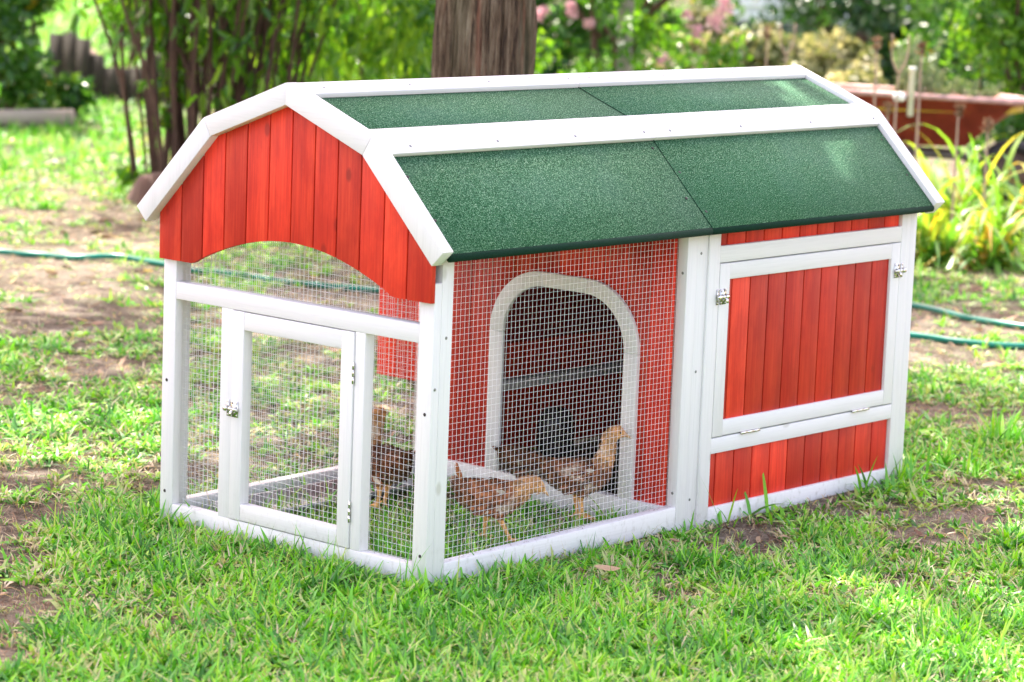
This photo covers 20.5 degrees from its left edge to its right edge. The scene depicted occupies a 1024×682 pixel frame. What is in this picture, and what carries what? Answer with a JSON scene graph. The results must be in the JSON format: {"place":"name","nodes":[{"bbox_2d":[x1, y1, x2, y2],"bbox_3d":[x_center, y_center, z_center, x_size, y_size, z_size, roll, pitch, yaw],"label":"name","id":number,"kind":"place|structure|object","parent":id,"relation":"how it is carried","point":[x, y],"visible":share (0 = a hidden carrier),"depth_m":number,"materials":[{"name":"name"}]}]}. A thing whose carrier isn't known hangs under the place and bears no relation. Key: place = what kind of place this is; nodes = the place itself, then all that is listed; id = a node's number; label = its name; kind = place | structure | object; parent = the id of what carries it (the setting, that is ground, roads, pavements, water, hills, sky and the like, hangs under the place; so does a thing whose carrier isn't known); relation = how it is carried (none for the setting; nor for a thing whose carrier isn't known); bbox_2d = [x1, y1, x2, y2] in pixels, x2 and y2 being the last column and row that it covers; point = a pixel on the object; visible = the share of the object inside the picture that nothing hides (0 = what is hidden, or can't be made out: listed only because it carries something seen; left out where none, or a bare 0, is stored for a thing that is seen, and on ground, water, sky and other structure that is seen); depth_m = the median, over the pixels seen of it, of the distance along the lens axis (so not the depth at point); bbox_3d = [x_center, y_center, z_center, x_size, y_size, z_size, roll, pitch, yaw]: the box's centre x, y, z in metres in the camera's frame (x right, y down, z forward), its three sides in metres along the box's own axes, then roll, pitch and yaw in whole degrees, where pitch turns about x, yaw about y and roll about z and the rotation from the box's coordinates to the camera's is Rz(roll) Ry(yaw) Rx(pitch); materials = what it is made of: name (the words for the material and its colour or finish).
{"place":"outdoors","nodes":[
{"label":"outdoors","id":0,"kind":"place"},
{"bbox_2d":[0,0,1023,681],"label":"ground","id":1,"kind":"structure","parent":0,"point":[48,284],"depth_m":8.59,"materials":[{"name":"soil"}]},
{"bbox_2d":[8,18,30,53],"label":"shrub","id":2,"kind":"object","parent":1,"relation":"on","point":[12,48],"visible":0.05,"depth_m":16.93,"materials":[{"name":"green plant"}]},
{"bbox_2d":[0,0,65,108],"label":"shrub","id":3,"kind":"object","parent":1,"relation":"on","point":[22,75],"visible":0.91,"depth_m":15.42,"materials":[{"name":"green plant"}]},
{"bbox_2d":[0,109,75,127],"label":"landscape timber","id":4,"kind":"object","parent":1,"relation":"on","point":[32,116],"visible":0.84,"depth_m":15.30,"materials":[{"name":"grey wood"}]},
{"bbox_2d":[49,71,99,122],"bbox_3d":[-2.452,-1.338,15.767,0.356,0.345,0.280,10,12,41],"label":"leafy plant","id":5,"kind":"object","parent":1,"relation":"on","point":[76,95],"visible":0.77,"depth_m":15.71,"materials":[{"name":"green plant"}]},
{"bbox_2d":[91,48,98,54],"bbox_3d":[-2.786,-1.777,18.470,0.214,0.280,0.220,10,12,41],"label":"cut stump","id":6,"kind":"object","parent":1,"relation":"on","point":[93,51],"visible":0.07,"depth_m":18.42,"materials":[{"name":"beige wood"}]},
{"bbox_2d":[48,31,201,107],"bbox_3d":[-2.359,-1.651,17.275,1.068,0.438,0.070,6,10,23],"label":"board fence","id":7,"kind":"object","parent":1,"relation":"on","point":[71,53],"visible":0.34,"depth_m":17.34,"materials":[{"name":"grey wood"}]},
{"bbox_2d":[111,2,156,67],"bbox_3d":[-2.735,-2.890,19.936,1.546,2.076,1.004,-4,11,-34],"label":"tree","id":8,"kind":"object","parent":1,"relation":"on","point":[131,58],"visible":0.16,"depth_m":20.05,"materials":[{"name":"green plant"}]},
{"bbox_2d":[126,172,161,204],"bbox_3d":[-1.494,-0.645,12.096,0.340,0.142,0.340,10,12,41],"label":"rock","id":9,"kind":"object","parent":1,"relation":"on","point":[142,186],"visible":0.28,"depth_m":12.01,"materials":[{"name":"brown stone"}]},
{"bbox_2d":[97,0,226,41],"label":"shrub","id":10,"kind":"object","parent":1,"relation":"on","point":[127,33],"visible":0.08,"depth_m":22.88,"materials":[{"name":"green plant"}]},
{"bbox_2d":[187,0,291,76],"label":"shrub","id":11,"kind":"object","parent":1,"relation":"on","point":[188,14],"visible":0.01,"depth_m":18.12,"materials":[{"name":"green plant"}]},
{"bbox_2d":[51,0,435,189],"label":"multi stem bush","id":12,"kind":"object","parent":1,"relation":"on","point":[220,46],"visible":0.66,"depth_m":12.35,"materials":[{"name":"green plant"}]},
{"bbox_2d":[213,479,413,512],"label":"grass","id":13,"kind":"structure","parent":1,"relation":"on","point":[320,489],"depth_m":6.29,"materials":[{"name":"green plant"}]},
{"bbox_2d":[246,0,386,89],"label":"shrub","id":14,"kind":"object","parent":1,"relation":"on","point":[340,10],"visible":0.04,"depth_m":17.04,"materials":[{"name":"green plant"}]},
{"bbox_2d":[301,0,432,81],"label":"shrub","id":15,"kind":"object","parent":1,"relation":"on","point":[361,69],"visible":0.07,"depth_m":15.68,"materials":[{"name":"green plant"}]},
{"bbox_2d":[370,407,415,510],"bbox_3d":[-0.273,0.264,6.205,0.088,0.220,0.202,-3,10,-28],"label":"chicken","id":16,"kind":"object","parent":1,"relation":"on","point":[380,455],"visible":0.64,"depth_m":6.18},
{"bbox_2d":[407,0,536,387],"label":"tree","id":17,"kind":"object","parent":1,"relation":"on","point":[472,38],"visible":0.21,"depth_m":7.66,"materials":[{"name":"brown plant"}]},
{"bbox_2d":[449,462,548,541],"bbox_3d":[-0.030,0.340,5.956,0.213,0.168,0.084,2,9,1],"label":"chicken","id":18,"kind":"object","parent":1,"relation":"on","point":[493,486],"visible":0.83,"depth_m":5.93},
{"bbox_2d":[0,0,1023,681],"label":"grass","id":19,"kind":"structure","parent":1,"relation":"on","point":[608,638],"depth_m":5.70,"materials":[{"name":"green plant"}]},
{"bbox_2d":[594,565,619,570],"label":"fallen leaf","id":20,"kind":"object","parent":19,"relation":"on","point":[607,567],"visible":1,"depth_m":5.63,"materials":[{"name":"beige plant"}]},
{"bbox_2d":[0,132,1023,681],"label":"bare dirt patch","id":21,"kind":"object","parent":1,"relation":"on","point":[758,540],"visible":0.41,"depth_m":7.15,"materials":[{"name":"brown soil"}]},
{"bbox_2d":[0,249,1023,348],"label":"garden hose","id":22,"kind":"object","parent":1,"relation":"on","point":[960,341],"visible":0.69,"depth_m":9.68,"materials":[{"name":"green rubber"}]},
{"bbox_2d":[492,445,545,477],"bbox_3d":[0.047,0.295,6.436,0.196,0.123,0.070,0,9,-12],"label":"chicken","id":23,"kind":"object","parent":1,"relation":"on","point":[513,465],"visible":0.47,"depth_m":6.40},
{"bbox_2d":[137,65,944,582],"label":"chicken coop","id":24,"kind":"structure","parent":1,"relation":"on","point":[711,271],"depth_m":6.13,"materials":[{"name":"white paint"}]},
{"bbox_2d":[223,310,355,547],"bbox_3d":[-0.456,0.177,5.812,0.372,0.442,0.044,10,12,41],"label":"run door","id":25,"kind":"structure","parent":24,"relation":"in","point":[245,323],"depth_m":5.83,"materials":[{"name":"white paint"}]},
{"bbox_2d":[711,242,906,436],"bbox_3d":[0.679,-0.008,6.467,0.040,0.391,0.724,10,12,41],"label":"house door","id":26,"kind":"structure","parent":24,"relation":"in","point":[801,336],"depth_m":6.46,"materials":[{"name":"white paint"}]},
{"bbox_2d":[536,406,575,457],"bbox_3d":[0.101,0.227,6.570,0.112,0.152,0.112,10,12,41],"label":"water dispenser","id":27,"kind":"object","parent":1,"relation":"on","point":[556,427],"visible":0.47,"depth_m":6.53,"materials":[{"name":"grey plastic"}]},
{"bbox_2d":[535,0,618,73],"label":"shrub","id":28,"kind":"object","parent":1,"relation":"on","point":[557,25],"visible":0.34,"depth_m":18.52,"materials":[{"name":"green plant"}]},
{"bbox_2d":[530,425,630,519],"bbox_3d":[0.148,0.285,6.196,0.221,0.213,0.088,1,9,-7],"label":"chicken","id":29,"kind":"object","parent":1,"relation":"on","point":[560,473],"visible":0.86,"depth_m":6.17},
{"bbox_2d":[534,0,756,73],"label":"flowering tree","id":30,"kind":"object","parent":1,"relation":"on","point":[631,27],"visible":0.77,"depth_m":15.01,"materials":[{"name":"green plant"}]},
{"bbox_2d":[565,0,745,67],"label":"shrub","id":31,"kind":"object","parent":1,"relation":"on","point":[670,19],"visible":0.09,"depth_m":20.07,"materials":[{"name":"green plant"}]},
{"bbox_2d":[642,3,737,69],"bbox_3d":[1.221,-1.859,18.660,0.670,0.746,0.920,5,9,16],"label":"shrub","id":32,"kind":"object","parent":1,"relation":"on","point":[700,12],"visible":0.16,"depth_m":18.51,"materials":[{"name":"green plant"}]},
{"bbox_2d":[702,20,810,67],"bbox_3d":[1.633,-1.723,18.108,0.747,0.680,0.889,10,12,41],"label":"shrub","id":33,"kind":"object","parent":1,"relation":"on","point":[756,48],"visible":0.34,"depth_m":17.83,"materials":[{"name":"yellow plant"}]},
{"bbox_2d":[763,24,771,65],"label":"dried stalk","id":34,"kind":"object","parent":1,"relation":"on","point":[767,34],"visible":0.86,"depth_m":13.82,"materials":[{"name":"brown plant"}]},
{"bbox_2d":[780,23,795,65],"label":"dried stalk","id":35,"kind":"object","parent":1,"relation":"on","point":[788,52],"visible":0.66,"depth_m":13.62,"materials":[{"name":"beige plant"}]},
{"bbox_2d":[713,0,908,38],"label":"white building","id":36,"kind":"structure","parent":1,"relation":"on","point":[751,7],"depth_m":28.01,"materials":[{"name":"white"}]},
{"bbox_2d":[748,0,908,46],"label":"dark tree","id":37,"kind":"object","parent":1,"relation":"on","point":[807,17],"visible":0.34,"depth_m":21.96,"materials":[{"name":"green plant"}]},
{"bbox_2d":[779,24,881,80],"bbox_3d":[1.951,-1.568,17.115,0.705,0.702,0.712,10,12,41],"label":"shrub","id":38,"kind":"object","parent":1,"relation":"on","point":[842,50],"visible":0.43,"depth_m":16.87,"materials":[{"name":"yellow plant"}]},
{"bbox_2d":[869,35,881,106],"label":"dried stalk","id":39,"kind":"object","parent":1,"relation":"on","point":[877,45],"visible":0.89,"depth_m":12.05,"materials":[{"name":"brown plant"}]},
{"bbox_2d":[880,100,895,120],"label":"dried stalk","id":40,"kind":"object","parent":1,"relation":"on","point":[887,105],"visible":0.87,"depth_m":11.45,"materials":[{"name":"brown plant"}]},
{"bbox_2d":[817,0,975,85],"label":"shrub","id":41,"kind":"object","parent":1,"relation":"on","point":[870,25],"visible":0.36,"depth_m":19.35,"materials":[{"name":"green plant"}]},
{"bbox_2d":[891,34,909,132],"bbox_3d":[1.608,-0.862,11.885,0.077,0.849,0.025,2,9,-1],"label":"dried stalk","id":42,"kind":"object","parent":1,"relation":"on","point":[896,100],"visible":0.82,"depth_m":11.83,"materials":[{"name":"beige plant"}]},
{"bbox_2d":[914,39,926,161],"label":"dried stalk","id":43,"kind":"object","parent":1,"relation":"on","point":[922,45],"visible":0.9,"depth_m":11.65,"materials":[{"name":"brown plant"}]},
{"bbox_2d":[832,83,1023,209],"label":"raised garden bed","id":44,"kind":"object","parent":1,"relation":"on","point":[937,111],"visible":0.46,"depth_m":12.64,"materials":[{"name":"red paint"}]},
{"bbox_2d":[893,92,905,100],"bbox_3d":[1.704,-1.076,12.450,0.055,0.042,0.056,10,12,41],"label":"white pot","id":45,"kind":"object","parent":44,"relation":"on","point":[901,96],"visible":0.84,"depth_m":12.43,"materials":[{"name":"white ceramic"}]},
{"bbox_2d":[892,46,925,91],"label":"herb plant","id":46,"kind":"object","parent":44,"relation":"on","point":[901,84],"visible":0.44,"depth_m":12.73,"materials":[{"name":"green plant"}]},
{"bbox_2d":[907,67,916,115],"bbox_3d":[1.766,-1.103,12.506,0.034,0.218,0.034,10,12,41],"label":"plastic pipe","id":47,"kind":"object","parent":44,"relation":"on","point":[911,90],"visible":1,"depth_m":12.49,"materials":[{"name":"white plastic"}]},
{"bbox_2d":[894,36,947,93],"bbox_3d":[1.803,-1.207,12.628,0.277,0.319,0.167,0,9,-15],"label":"herb plant","id":48,"kind":"object","parent":44,"relation":"on","point":[925,76],"visible":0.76,"depth_m":12.62,"materials":[{"name":"green plant"}]},
{"bbox_2d":[916,70,970,94],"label":"herb plant","id":49,"kind":"object","parent":44,"relation":"on","point":[938,88],"visible":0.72,"depth_m":12.73,"materials":[{"name":"green plant"}]},
{"bbox_2d":[955,79,1003,97],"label":"herb plant","id":50,"kind":"object","parent":44,"relation":"on","point":[991,92],"visible":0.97,"depth_m":12.66,"materials":[{"name":"green plant"}]},
{"bbox_2d":[889,0,1023,90],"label":"shrub","id":51,"kind":"object","parent":1,"relation":"on","point":[931,32],"visible":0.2,"depth_m":17.66,"materials":[{"name":"green plant"}]},
{"bbox_2d":[950,102,965,220],"bbox_3d":[1.774,-0.649,11.316,0.049,0.620,0.055,3,9,5],"label":"dried stalk","id":52,"kind":"object","parent":1,"relation":"on","point":[959,108],"visible":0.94,"depth_m":11.29,"materials":[{"name":"brown plant"}]},
{"bbox_2d":[896,124,1023,243],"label":"daylily","id":53,"kind":"object","parent":1,"relation":"on","point":[939,170],"visible":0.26,"depth_m":11.94,"materials":[{"name":"green plant"}]},
{"bbox_2d":[905,134,1014,207],"bbox_3d":[1.806,-0.723,12.240,0.936,0.442,0.843,3,9,3],"label":"daylily","id":54,"kind":"object","parent":1,"relation":"on","point":[925,170],"visible":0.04,"depth_m":12.12,"materials":[{"name":"green plant"}]},
{"bbox_2d":[915,155,1023,275],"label":"daylily","id":55,"kind":"object","parent":1,"relation":"on","point":[994,254],"visible":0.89,"depth_m":10.87,"materials":[{"name":"green plant"}]},
{"bbox_2d":[915,157,1023,270],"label":"daylily","id":56,"kind":"object","parent":1,"relation":"on","point":[929,225],"visible":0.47,"depth_m":10.94,"materials":[{"name":"green plant"}]},
{"bbox_2d":[937,0,1023,142],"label":"shrub","id":57,"kind":"object","parent":1,"relation":"on","point":[1000,45],"visible":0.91,"depth_m":14.36,"materials":[{"name":"green plant"}]},
{"bbox_2d":[947,154,1023,250],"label":"daylily","id":58,"kind":"object","parent":1,"relation":"on","point":[1015,202],"visible":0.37,"depth_m":11.82,"materials":[{"name":"green plant"}]},
{"bbox_2d":[980,116,993,212],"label":"dried stalk","id":59,"kind":"object","parent":1,"relation":"on","point":[989,126],"visible":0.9,"depth_m":11.09,"materials":[{"name":"brown plant"}]},
{"bbox_2d":[968,112,1023,155],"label":"shrub","id":60,"kind":"object","parent":1,"relation":"on","point":[1011,126],"visible":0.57,"depth_m":14.16,"materials":[{"name":"green plant"}]},
{"bbox_2d":[825,66,888,85],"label":"shrub","id":61,"kind":"object","parent":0,"point":[864,76],"visible":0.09,"depth_m":15.72,"materials":[{"name":"yellow plant"}]}
]}

